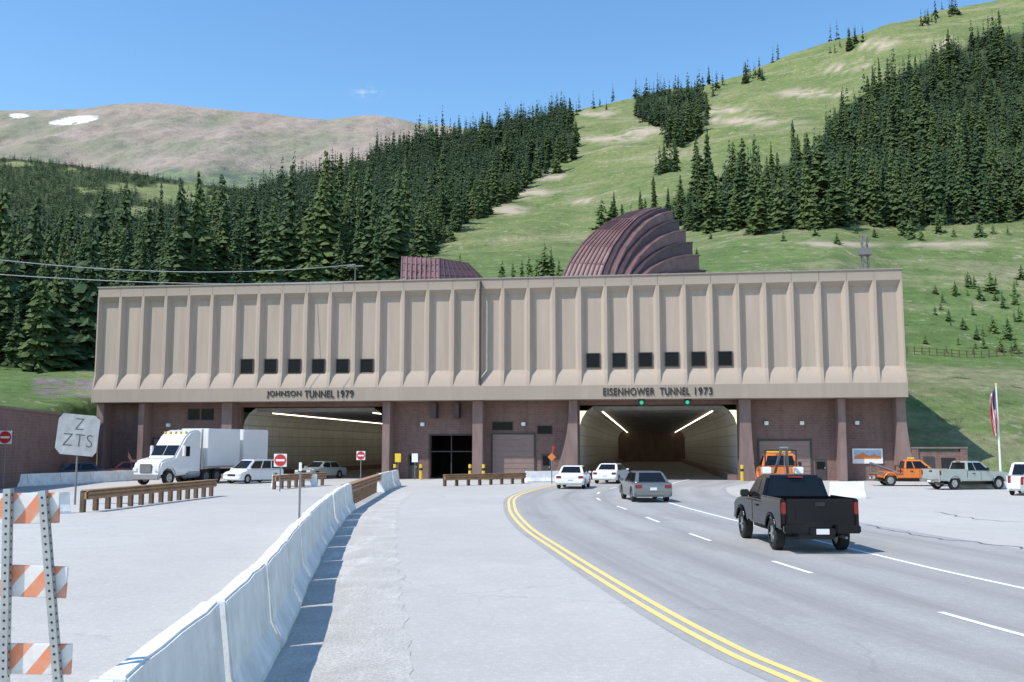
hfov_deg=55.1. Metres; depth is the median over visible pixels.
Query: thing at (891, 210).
spruce tree
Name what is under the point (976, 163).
spruce tree
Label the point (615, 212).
spruce tree
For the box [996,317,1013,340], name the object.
young conifer
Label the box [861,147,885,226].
spruce tree
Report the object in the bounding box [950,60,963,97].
spruce tree
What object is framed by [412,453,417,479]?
notice board
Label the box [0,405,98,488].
retaining wall
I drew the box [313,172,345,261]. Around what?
spruce tree
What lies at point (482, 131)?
spruce tree
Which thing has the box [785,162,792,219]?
spruce tree
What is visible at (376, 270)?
spruce tree
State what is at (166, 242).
spruce tree
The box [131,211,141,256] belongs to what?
spruce tree
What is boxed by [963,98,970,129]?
spruce tree
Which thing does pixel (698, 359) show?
window
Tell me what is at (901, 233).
young conifer
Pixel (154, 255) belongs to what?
spruce tree
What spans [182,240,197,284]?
spruce tree
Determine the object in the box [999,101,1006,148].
spruce tree
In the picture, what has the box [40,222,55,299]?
spruce tree
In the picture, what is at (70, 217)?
spruce tree
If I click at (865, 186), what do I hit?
spruce tree
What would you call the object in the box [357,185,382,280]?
spruce tree
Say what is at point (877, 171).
spruce tree
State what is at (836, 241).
young conifer
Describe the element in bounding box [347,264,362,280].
roof pole
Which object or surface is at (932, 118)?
spruce tree
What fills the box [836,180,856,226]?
spruce tree
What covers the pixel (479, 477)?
guard rail
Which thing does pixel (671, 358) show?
window
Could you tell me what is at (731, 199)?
spruce tree
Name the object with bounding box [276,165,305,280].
spruce tree
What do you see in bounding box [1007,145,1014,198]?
spruce tree
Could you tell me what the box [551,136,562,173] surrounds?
spruce tree
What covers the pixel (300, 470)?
marker post
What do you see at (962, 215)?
spruce tree
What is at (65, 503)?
concrete barrier
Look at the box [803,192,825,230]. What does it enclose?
spruce tree
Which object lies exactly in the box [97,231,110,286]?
spruce tree
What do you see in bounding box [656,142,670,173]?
spruce tree
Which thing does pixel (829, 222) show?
spruce tree
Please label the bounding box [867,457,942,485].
tow truck
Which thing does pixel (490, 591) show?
road
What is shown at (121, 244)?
spruce tree
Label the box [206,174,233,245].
spruce tree
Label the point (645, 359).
window
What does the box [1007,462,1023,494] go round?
car
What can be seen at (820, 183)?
spruce tree
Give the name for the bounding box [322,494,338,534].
concrete barrier
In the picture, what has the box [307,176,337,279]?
spruce tree
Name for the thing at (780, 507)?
pickup truck
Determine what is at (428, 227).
spruce tree
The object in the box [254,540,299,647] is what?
concrete barrier
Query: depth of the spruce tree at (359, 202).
187.45 m
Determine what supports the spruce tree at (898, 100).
on the hillside
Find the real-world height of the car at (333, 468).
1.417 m
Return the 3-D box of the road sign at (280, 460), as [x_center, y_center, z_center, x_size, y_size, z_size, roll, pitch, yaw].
[-13.573,7.707,57.484,0.750,2.194,0.107,0,-6,0]
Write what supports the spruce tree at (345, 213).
on the hillside
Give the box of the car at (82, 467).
[58,463,108,472]
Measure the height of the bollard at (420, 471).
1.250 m
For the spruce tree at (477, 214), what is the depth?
363.05 m
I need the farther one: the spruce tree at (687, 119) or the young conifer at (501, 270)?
the spruce tree at (687, 119)
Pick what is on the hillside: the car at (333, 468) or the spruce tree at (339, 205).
the spruce tree at (339, 205)
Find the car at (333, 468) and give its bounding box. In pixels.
[295,461,346,477]
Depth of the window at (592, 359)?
78.90 m
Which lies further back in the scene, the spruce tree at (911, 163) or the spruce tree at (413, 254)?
the spruce tree at (911, 163)
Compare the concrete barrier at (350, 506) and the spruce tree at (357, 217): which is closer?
the concrete barrier at (350, 506)
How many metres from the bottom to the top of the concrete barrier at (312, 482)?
0.830 m
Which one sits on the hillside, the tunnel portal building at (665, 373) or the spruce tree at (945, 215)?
the spruce tree at (945, 215)
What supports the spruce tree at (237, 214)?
on the hillside
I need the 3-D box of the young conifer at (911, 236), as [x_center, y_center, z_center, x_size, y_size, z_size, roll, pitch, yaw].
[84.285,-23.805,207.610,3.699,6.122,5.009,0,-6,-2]
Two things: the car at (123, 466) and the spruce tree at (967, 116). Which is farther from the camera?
the spruce tree at (967, 116)
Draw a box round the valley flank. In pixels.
[0,158,241,230]
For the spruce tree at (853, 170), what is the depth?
251.05 m
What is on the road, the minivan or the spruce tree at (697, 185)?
the minivan
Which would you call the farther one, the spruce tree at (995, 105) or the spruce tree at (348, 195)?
the spruce tree at (995, 105)
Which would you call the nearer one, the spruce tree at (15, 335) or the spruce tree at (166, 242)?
the spruce tree at (15, 335)
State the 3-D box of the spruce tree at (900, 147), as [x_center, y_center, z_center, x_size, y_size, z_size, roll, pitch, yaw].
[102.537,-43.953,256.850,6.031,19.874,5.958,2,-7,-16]
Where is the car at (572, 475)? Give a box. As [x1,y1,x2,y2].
[555,465,590,488]
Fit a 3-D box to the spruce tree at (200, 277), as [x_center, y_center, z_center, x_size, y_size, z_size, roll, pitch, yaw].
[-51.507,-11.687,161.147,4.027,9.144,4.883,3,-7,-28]
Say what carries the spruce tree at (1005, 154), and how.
on the hillside
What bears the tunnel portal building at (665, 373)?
on the service apron
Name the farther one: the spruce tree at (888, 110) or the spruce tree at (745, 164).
the spruce tree at (888, 110)
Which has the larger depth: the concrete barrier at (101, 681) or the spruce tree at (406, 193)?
the spruce tree at (406, 193)
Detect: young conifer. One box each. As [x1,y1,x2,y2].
[498,259,505,276]
[510,262,515,276]
[517,260,524,276]
[524,257,533,276]
[532,257,539,276]
[535,241,553,276]
[546,247,556,275]
[555,260,563,275]
[588,198,607,228]
[605,200,618,221]
[811,223,820,236]
[833,233,844,244]
[897,216,907,235]
[904,216,918,239]
[918,227,926,241]
[923,334,929,344]
[931,209,945,234]
[931,285,938,294]
[945,309,954,321]
[951,228,957,236]
[951,282,958,295]
[959,317,968,329]
[964,272,977,287]
[971,306,977,315]
[973,220,986,237]
[973,326,981,340]
[975,287,987,300]
[980,272,997,292]
[980,336,987,348]
[987,315,1002,333]
[990,223,997,234]
[992,337,1004,352]
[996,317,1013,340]
[998,290,1007,309]
[1008,335,1020,351]
[1009,282,1018,296]
[1010,297,1017,304]
[1013,265,1023,280]
[1016,307,1023,322]
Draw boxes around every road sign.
[0,431,11,489]
[55,413,100,504]
[274,454,286,491]
[356,451,364,478]
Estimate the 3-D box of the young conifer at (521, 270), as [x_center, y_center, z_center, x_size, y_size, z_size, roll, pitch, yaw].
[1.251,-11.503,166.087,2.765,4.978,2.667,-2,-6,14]
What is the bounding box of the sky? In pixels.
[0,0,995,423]
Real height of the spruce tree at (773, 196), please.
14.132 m
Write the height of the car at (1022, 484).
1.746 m
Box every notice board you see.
[395,453,400,465]
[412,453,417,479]
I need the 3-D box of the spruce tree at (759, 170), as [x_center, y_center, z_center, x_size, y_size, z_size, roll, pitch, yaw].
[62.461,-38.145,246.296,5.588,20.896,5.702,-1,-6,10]
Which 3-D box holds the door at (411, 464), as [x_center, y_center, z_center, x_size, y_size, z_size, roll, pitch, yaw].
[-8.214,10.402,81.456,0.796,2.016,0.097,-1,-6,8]
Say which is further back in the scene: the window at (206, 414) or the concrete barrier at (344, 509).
the window at (206, 414)
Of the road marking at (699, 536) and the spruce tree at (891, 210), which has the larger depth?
the spruce tree at (891, 210)
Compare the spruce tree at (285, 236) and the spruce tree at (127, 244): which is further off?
the spruce tree at (127, 244)
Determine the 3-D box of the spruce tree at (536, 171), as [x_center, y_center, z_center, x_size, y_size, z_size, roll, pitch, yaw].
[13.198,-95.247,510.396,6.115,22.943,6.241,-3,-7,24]
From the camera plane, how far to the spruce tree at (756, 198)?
210.62 m
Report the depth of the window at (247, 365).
82.78 m
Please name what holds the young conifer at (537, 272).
on the hillside
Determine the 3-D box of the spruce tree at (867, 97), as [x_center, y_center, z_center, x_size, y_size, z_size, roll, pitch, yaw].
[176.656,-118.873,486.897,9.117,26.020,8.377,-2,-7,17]
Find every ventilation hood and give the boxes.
[401,256,482,279]
[562,207,705,275]
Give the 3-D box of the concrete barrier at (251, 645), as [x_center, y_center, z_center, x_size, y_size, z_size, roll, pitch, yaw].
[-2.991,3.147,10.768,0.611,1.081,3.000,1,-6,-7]
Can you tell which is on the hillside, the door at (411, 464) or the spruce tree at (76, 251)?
the spruce tree at (76, 251)
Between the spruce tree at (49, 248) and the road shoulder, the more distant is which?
the spruce tree at (49, 248)
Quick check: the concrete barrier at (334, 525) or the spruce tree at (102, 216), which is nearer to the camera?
the concrete barrier at (334, 525)
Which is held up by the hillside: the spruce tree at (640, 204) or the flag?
the spruce tree at (640, 204)
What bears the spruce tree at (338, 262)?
on the hillside
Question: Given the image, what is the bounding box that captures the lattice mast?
[857,234,871,268]
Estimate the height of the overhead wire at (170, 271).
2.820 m
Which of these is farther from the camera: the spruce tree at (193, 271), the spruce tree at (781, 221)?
the spruce tree at (781, 221)
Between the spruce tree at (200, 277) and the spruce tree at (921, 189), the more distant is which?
the spruce tree at (921, 189)
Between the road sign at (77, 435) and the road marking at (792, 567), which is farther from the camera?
the road sign at (77, 435)
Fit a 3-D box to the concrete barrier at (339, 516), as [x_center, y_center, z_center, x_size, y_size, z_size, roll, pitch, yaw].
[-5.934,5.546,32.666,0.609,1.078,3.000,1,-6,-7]
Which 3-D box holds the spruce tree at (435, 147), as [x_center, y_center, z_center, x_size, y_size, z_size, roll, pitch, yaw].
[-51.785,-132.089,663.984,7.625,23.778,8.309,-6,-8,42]
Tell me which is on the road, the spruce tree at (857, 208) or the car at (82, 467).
the car at (82, 467)
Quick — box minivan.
[223,459,282,483]
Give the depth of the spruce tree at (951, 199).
238.72 m
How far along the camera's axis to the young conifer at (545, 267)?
161.94 m
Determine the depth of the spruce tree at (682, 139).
517.24 m
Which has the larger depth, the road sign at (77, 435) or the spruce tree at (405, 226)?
the spruce tree at (405, 226)
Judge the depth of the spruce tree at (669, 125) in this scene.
540.23 m
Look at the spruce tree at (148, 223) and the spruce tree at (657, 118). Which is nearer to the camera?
the spruce tree at (148, 223)
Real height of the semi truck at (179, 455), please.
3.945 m
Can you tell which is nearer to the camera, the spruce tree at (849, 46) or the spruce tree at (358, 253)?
the spruce tree at (358, 253)
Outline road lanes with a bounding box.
[503,480,1023,681]
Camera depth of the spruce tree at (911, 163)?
272.87 m
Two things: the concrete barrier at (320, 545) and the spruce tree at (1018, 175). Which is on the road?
the concrete barrier at (320, 545)
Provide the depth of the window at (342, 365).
81.66 m
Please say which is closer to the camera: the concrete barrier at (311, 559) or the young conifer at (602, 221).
the concrete barrier at (311, 559)
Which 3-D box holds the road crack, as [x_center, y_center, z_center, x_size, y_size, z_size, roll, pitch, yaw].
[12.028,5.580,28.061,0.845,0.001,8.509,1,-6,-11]
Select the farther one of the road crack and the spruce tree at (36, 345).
the spruce tree at (36, 345)
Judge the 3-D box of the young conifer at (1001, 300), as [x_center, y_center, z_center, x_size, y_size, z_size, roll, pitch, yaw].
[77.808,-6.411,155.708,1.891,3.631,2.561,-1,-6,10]
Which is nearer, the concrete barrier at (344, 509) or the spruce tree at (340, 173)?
the concrete barrier at (344, 509)
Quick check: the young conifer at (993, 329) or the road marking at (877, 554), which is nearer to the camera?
the road marking at (877, 554)
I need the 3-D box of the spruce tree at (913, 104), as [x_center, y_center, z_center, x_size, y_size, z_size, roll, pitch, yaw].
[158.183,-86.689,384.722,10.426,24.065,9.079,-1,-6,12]
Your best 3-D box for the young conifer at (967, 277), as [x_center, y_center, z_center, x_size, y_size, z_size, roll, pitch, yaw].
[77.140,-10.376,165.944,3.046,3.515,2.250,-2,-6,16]
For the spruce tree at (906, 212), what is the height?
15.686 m
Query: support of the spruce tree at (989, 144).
on the hillside
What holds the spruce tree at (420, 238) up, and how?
on the hillside
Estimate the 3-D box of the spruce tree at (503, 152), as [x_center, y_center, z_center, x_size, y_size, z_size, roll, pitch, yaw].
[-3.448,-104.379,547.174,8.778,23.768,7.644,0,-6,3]
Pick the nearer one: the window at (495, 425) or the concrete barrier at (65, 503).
the concrete barrier at (65, 503)
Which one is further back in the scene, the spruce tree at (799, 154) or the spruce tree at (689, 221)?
the spruce tree at (799, 154)
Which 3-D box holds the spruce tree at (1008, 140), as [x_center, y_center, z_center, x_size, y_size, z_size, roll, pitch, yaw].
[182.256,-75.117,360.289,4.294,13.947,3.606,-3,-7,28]
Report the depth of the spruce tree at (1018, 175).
239.52 m
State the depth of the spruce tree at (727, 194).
273.50 m
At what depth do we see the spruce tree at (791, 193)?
222.90 m
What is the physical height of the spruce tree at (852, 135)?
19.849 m
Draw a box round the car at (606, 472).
[592,463,628,483]
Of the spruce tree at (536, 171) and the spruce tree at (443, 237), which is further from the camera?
the spruce tree at (536, 171)
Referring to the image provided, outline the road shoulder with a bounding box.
[264,492,413,681]
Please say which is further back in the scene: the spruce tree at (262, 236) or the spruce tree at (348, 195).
the spruce tree at (348, 195)
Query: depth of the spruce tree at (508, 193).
432.81 m
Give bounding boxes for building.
[91,268,912,481]
[910,447,967,481]
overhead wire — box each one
[0,259,354,271]
[0,274,403,283]
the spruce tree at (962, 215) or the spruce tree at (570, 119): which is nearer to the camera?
the spruce tree at (962, 215)
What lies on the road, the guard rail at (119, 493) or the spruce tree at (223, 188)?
the guard rail at (119, 493)
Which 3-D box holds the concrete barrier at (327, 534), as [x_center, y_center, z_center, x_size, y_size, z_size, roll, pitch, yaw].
[-5.183,4.858,26.405,0.611,1.082,3.000,1,-6,-7]
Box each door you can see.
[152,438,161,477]
[408,454,417,478]
[491,433,535,478]
[541,454,550,470]
[757,439,812,474]
[815,460,826,479]
[923,456,934,468]
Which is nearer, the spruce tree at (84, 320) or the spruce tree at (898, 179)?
the spruce tree at (84, 320)
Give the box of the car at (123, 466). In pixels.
[107,462,135,470]
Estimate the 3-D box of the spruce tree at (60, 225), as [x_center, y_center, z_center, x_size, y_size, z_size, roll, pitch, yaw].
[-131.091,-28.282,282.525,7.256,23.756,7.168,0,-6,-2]
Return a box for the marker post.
[298,462,301,518]
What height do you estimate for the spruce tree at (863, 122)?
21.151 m
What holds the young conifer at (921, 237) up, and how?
on the hillside
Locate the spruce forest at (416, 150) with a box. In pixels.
[0,0,1023,313]
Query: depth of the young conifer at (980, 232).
207.29 m
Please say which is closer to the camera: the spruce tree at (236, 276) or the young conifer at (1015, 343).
the young conifer at (1015, 343)
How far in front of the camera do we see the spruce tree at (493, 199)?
417.13 m
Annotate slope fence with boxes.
[906,347,1021,357]
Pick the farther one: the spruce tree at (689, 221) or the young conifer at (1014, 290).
the spruce tree at (689, 221)
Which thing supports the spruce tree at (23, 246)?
on the hillside
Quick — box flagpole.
[995,383,1001,470]
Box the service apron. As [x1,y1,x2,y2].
[159,476,916,482]
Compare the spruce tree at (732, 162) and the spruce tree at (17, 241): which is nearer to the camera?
the spruce tree at (17, 241)
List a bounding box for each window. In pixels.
[188,409,199,419]
[201,409,213,419]
[240,359,253,373]
[264,359,276,373]
[288,359,300,373]
[312,359,324,373]
[336,359,348,373]
[360,359,373,373]
[492,422,512,430]
[537,425,551,433]
[586,353,599,367]
[612,353,625,367]
[638,352,652,366]
[665,352,678,366]
[691,351,705,366]
[718,351,732,365]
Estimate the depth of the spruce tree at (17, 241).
223.18 m
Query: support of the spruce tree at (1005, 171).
on the hillside
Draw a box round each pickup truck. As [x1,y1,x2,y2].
[733,474,860,549]
[920,461,1008,489]
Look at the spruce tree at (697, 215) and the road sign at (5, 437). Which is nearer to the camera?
the road sign at (5, 437)
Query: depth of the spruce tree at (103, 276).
204.74 m
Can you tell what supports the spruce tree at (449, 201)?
on the hillside
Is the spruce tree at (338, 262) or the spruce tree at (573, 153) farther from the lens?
the spruce tree at (573, 153)
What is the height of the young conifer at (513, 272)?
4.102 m
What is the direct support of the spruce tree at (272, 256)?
on the hillside
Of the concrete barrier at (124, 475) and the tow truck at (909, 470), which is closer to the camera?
the tow truck at (909, 470)
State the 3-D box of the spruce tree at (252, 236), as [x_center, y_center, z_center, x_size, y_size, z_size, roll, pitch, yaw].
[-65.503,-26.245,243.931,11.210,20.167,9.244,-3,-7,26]
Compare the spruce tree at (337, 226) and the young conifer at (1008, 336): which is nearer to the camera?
the young conifer at (1008, 336)
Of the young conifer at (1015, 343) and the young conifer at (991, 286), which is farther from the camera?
the young conifer at (991, 286)
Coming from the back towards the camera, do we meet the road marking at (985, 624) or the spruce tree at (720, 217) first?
the spruce tree at (720, 217)
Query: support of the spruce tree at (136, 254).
on the hillside
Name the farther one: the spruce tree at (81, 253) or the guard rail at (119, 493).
the spruce tree at (81, 253)
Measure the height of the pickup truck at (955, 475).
1.726 m
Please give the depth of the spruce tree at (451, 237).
318.10 m
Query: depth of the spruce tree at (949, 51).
558.64 m
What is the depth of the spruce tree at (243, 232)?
232.90 m
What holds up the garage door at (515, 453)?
in the tunnel portal building at (665, 373)
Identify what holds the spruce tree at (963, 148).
on the hillside
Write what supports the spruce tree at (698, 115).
on the hillside
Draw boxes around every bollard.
[419,464,422,479]
[468,464,471,473]
[482,464,484,479]
[740,465,743,480]
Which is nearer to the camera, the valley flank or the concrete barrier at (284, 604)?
the concrete barrier at (284, 604)
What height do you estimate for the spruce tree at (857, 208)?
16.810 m
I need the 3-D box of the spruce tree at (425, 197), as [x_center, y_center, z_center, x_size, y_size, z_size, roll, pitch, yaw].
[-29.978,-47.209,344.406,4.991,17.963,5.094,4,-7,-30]
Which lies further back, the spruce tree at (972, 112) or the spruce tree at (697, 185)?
the spruce tree at (972, 112)
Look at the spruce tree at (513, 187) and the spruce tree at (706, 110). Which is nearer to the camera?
the spruce tree at (513, 187)
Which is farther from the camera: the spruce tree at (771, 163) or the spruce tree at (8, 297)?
the spruce tree at (771, 163)
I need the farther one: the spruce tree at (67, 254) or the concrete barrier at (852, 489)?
the spruce tree at (67, 254)
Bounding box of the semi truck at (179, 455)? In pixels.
[131,428,267,484]
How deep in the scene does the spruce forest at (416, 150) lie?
528.35 m
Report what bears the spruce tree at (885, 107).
on the hillside
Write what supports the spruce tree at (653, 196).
on the hillside
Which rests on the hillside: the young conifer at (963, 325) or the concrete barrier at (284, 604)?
the young conifer at (963, 325)
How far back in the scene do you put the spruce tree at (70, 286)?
126.41 m
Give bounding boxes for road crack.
[869,525,1023,548]
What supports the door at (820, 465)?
in the tunnel portal building at (665, 373)
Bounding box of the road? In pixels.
[0,480,1023,681]
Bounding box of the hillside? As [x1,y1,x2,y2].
[0,0,1023,472]
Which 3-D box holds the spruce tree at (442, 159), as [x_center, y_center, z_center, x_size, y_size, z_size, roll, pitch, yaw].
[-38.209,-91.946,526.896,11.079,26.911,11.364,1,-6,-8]
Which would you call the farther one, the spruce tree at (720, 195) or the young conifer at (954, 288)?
the spruce tree at (720, 195)
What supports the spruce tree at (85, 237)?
on the hillside
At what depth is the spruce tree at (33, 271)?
129.68 m
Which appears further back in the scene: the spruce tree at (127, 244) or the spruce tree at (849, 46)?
the spruce tree at (849, 46)
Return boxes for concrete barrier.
[17,474,28,486]
[27,473,61,485]
[60,472,91,483]
[60,491,70,513]
[89,680,113,681]
[90,471,119,482]
[98,601,225,681]
[118,470,136,480]
[208,563,280,681]
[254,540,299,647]
[271,474,317,486]
[278,524,309,606]
[293,513,320,579]
[302,505,325,557]
[312,499,333,546]
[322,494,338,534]
[330,490,343,527]
[335,486,348,519]
[342,483,355,513]
[377,472,389,491]
[386,471,394,488]
[392,470,400,487]
[524,471,558,482]
[829,481,865,497]
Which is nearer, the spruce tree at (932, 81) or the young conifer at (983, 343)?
the young conifer at (983, 343)
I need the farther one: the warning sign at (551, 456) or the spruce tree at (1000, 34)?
the spruce tree at (1000, 34)
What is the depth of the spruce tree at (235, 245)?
214.16 m
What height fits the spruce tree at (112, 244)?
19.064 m
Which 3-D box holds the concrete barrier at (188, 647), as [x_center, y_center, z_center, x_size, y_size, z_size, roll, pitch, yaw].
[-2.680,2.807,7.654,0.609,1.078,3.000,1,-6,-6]
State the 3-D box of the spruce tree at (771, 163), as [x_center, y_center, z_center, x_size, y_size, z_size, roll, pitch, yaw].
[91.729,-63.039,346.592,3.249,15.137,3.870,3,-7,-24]
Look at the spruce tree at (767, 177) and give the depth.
250.79 m
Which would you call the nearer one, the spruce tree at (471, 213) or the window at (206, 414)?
the window at (206, 414)
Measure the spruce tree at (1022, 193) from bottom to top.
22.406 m
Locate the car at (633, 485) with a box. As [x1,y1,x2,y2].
[619,471,671,501]
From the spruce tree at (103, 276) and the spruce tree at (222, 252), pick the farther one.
the spruce tree at (103, 276)
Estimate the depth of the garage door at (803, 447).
77.46 m
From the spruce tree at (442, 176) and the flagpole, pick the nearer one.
the flagpole
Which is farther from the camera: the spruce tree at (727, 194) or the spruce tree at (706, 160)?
the spruce tree at (706, 160)
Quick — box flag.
[990,389,997,435]
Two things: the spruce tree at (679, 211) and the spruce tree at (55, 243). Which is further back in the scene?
the spruce tree at (679, 211)
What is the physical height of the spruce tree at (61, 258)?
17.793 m
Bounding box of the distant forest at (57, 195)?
[0,152,260,225]
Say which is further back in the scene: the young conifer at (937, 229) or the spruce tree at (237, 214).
the spruce tree at (237, 214)
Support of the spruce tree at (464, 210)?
on the hillside
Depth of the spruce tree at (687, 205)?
291.82 m
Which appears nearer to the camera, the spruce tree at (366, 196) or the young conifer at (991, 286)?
the young conifer at (991, 286)
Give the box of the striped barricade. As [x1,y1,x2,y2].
[0,488,72,681]
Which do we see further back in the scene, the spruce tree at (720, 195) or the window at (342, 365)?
the spruce tree at (720, 195)
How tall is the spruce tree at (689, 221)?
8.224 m
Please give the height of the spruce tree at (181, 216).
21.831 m
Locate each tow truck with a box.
[754,447,803,478]
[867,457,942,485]
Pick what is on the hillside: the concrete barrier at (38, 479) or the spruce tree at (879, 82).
the spruce tree at (879, 82)
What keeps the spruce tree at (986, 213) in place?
on the hillside
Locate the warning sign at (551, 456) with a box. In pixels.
[548,446,554,483]
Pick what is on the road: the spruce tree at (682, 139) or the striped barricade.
the striped barricade
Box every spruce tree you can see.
[0,187,25,299]
[0,228,25,362]
[0,305,25,367]
[11,222,21,277]
[14,251,65,371]
[15,248,25,297]
[16,196,49,340]
[17,214,23,247]
[18,234,28,282]
[18,256,36,338]
[20,261,81,373]
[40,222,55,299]
[47,235,74,334]
[49,203,64,254]
[50,227,59,273]
[59,224,67,258]
[63,237,78,310]
[64,217,104,369]
[64,258,77,332]
[65,203,80,253]
[72,235,80,278]
[74,239,86,312]
[81,185,111,274]
[81,225,90,260]
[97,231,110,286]
[99,249,111,286]
[107,218,117,274]
[107,233,130,286]
[112,248,127,286]
[116,182,137,261]
[122,228,152,285]
[124,223,133,274]
[124,241,138,285]
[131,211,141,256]
[134,240,149,285]
[141,199,154,257]
[148,217,157,277]
[149,183,170,265]
[155,228,168,281]
[157,242,163,285]
[158,218,191,284]
[164,178,197,281]
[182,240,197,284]
[186,171,215,280]
[186,185,224,282]
[194,242,208,284]
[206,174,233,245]
[206,184,215,229]
[207,208,215,251]
[208,210,240,283]
[208,231,220,282]
[210,185,231,249]
[228,190,246,237]
[228,229,245,275]
[231,258,242,283]
[235,219,251,282]
[238,252,245,282]
[240,217,251,272]
[244,196,263,274]
[252,199,288,282]
[257,201,267,280]
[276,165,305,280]
[277,210,281,242]
[282,206,304,281]
[290,201,332,281]
[302,196,310,216]
[303,151,349,260]
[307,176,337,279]
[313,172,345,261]
[330,233,342,280]
[332,180,345,221]
[333,153,344,190]
[335,250,349,280]
[340,198,350,245]
[340,220,368,280]
[341,218,350,277]
[343,172,354,220]
[347,189,367,264]
[348,205,362,256]
[352,158,362,203]
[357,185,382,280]
[362,161,381,230]
[367,214,389,279]
[378,194,389,255]
[380,175,414,279]
[389,170,414,256]
[401,155,415,254]
[410,239,417,256]
[413,203,432,257]
[423,182,428,213]
[423,204,434,253]
[427,166,433,212]
[428,202,439,254]
[429,166,450,224]
[430,223,437,254]
[431,195,440,243]
[432,128,439,159]
[433,146,447,187]
[436,181,445,226]
[440,215,446,243]
[443,176,452,218]
[447,211,456,242]
[448,180,463,231]
[460,183,469,223]
[465,167,476,217]
[467,183,478,218]
[471,172,489,218]
[475,197,481,218]
[477,115,490,148]
[483,176,494,214]
[487,152,507,203]
[490,181,496,205]
[499,134,509,170]
[501,174,508,201]
[505,135,515,171]
[506,174,512,201]
[510,166,519,199]
[519,153,528,187]
[528,124,535,161]
[532,139,542,177]
[543,128,554,158]
[543,150,548,173]
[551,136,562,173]
[559,131,569,162]
[565,98,574,132]
[569,131,578,159]
[570,121,581,147]
[610,191,618,219]
[637,191,643,209]
[650,176,661,207]
[653,100,661,126]
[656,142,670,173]
[663,104,673,143]
[666,187,671,210]
[671,106,681,145]
[671,141,681,171]
[672,175,686,207]
[674,187,684,225]
[678,125,685,147]
[681,192,694,229]
[683,98,696,140]
[684,206,693,230]
[687,117,692,140]
[687,137,706,196]
[690,189,705,231]
[691,127,717,189]
[691,146,705,202]
[692,95,703,132]
[699,169,724,234]
[703,94,709,118]
[713,182,722,229]
[716,174,726,226]
[719,152,748,230]
[722,169,732,218]
[723,143,736,187]
[724,137,750,226]
[724,184,743,230]
[726,164,746,225]
[742,140,766,234]
[743,62,749,83]
[743,181,765,235]
[746,176,773,234]
[756,150,767,199]
[763,156,776,209]
[768,142,774,180]
[768,176,777,218]
[770,170,791,230]
[772,152,785,181]
[785,154,800,228]
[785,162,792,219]
[787,121,796,174]
[793,134,802,174]
[794,146,819,228]
[796,135,837,225]
[799,133,812,177]
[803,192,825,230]
[810,146,817,202]
[819,159,853,226]
[823,192,835,227]
[831,110,840,150]
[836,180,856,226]
[837,90,848,128]
[837,146,849,185]
[840,170,853,213]
[842,111,849,151]
[844,139,864,202]
[845,28,852,50]
[845,114,857,154]
[845,166,855,214]
[851,155,864,219]
[854,123,866,166]
[858,151,884,220]
[860,75,875,119]
[860,99,868,145]
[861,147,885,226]
[863,112,880,157]
[866,94,880,134]
[869,66,882,106]
[875,154,883,213]
[877,57,883,94]
[877,85,892,136]
[877,117,885,155]
[879,117,897,156]
[880,145,900,225]
[880,160,888,213]
[882,58,890,102]
[886,101,896,147]
[889,64,895,103]
[890,80,907,138]
[893,148,906,185]
[894,105,903,147]
[894,160,902,205]
[896,168,920,229]
[898,137,906,173]
[900,109,909,148]
[901,114,918,158]
[904,160,911,203]
[905,91,918,126]
[905,94,923,142]
[906,99,941,168]
[907,140,917,183]
[909,56,924,99]
[910,68,922,103]
[910,172,917,209]
[911,136,950,216]
[913,166,929,222]
[917,192,926,226]
[925,141,947,224]
[926,58,940,94]
[926,124,937,173]
[927,104,936,142]
[935,118,942,159]
[936,47,943,79]
[937,29,958,72]
[938,65,959,100]
[939,149,947,192]
[939,200,948,225]
[940,106,948,150]
[942,125,973,201]
[944,148,973,213]
[945,109,955,158]
[947,172,956,214]
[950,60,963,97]
[951,146,973,224]
[953,97,965,146]
[955,110,970,169]
[956,137,974,195]
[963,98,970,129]
[964,123,972,161]
[966,128,990,205]
[966,182,976,214]
[969,101,978,136]
[972,42,989,79]
[972,169,983,214]
[973,103,987,147]
[975,173,996,223]
[976,179,997,222]
[977,77,998,115]
[985,125,991,180]
[986,29,1003,77]
[987,122,1012,192]
[987,147,1001,196]
[990,84,1000,126]
[990,163,1000,217]
[995,143,1011,208]
[997,10,1006,45]
[997,182,1014,221]
[998,40,1012,74]
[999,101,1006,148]
[1002,142,1008,167]
[1003,118,1014,151]
[1006,34,1017,72]
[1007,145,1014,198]
[1008,180,1023,219]
[1010,111,1023,145]
[1012,140,1023,209]
[1016,46,1023,78]
[1020,164,1023,212]
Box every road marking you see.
[507,485,800,681]
[513,480,823,681]
[657,480,1023,588]
[688,533,711,540]
[772,561,812,572]
[939,612,1023,635]
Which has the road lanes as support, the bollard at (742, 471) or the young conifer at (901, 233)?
the bollard at (742, 471)
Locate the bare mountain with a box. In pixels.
[0,103,467,189]
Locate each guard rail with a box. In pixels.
[79,479,217,511]
[272,472,326,488]
[341,474,381,503]
[443,472,525,485]
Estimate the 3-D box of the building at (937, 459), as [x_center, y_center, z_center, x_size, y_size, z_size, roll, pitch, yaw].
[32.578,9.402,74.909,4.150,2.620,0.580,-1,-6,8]

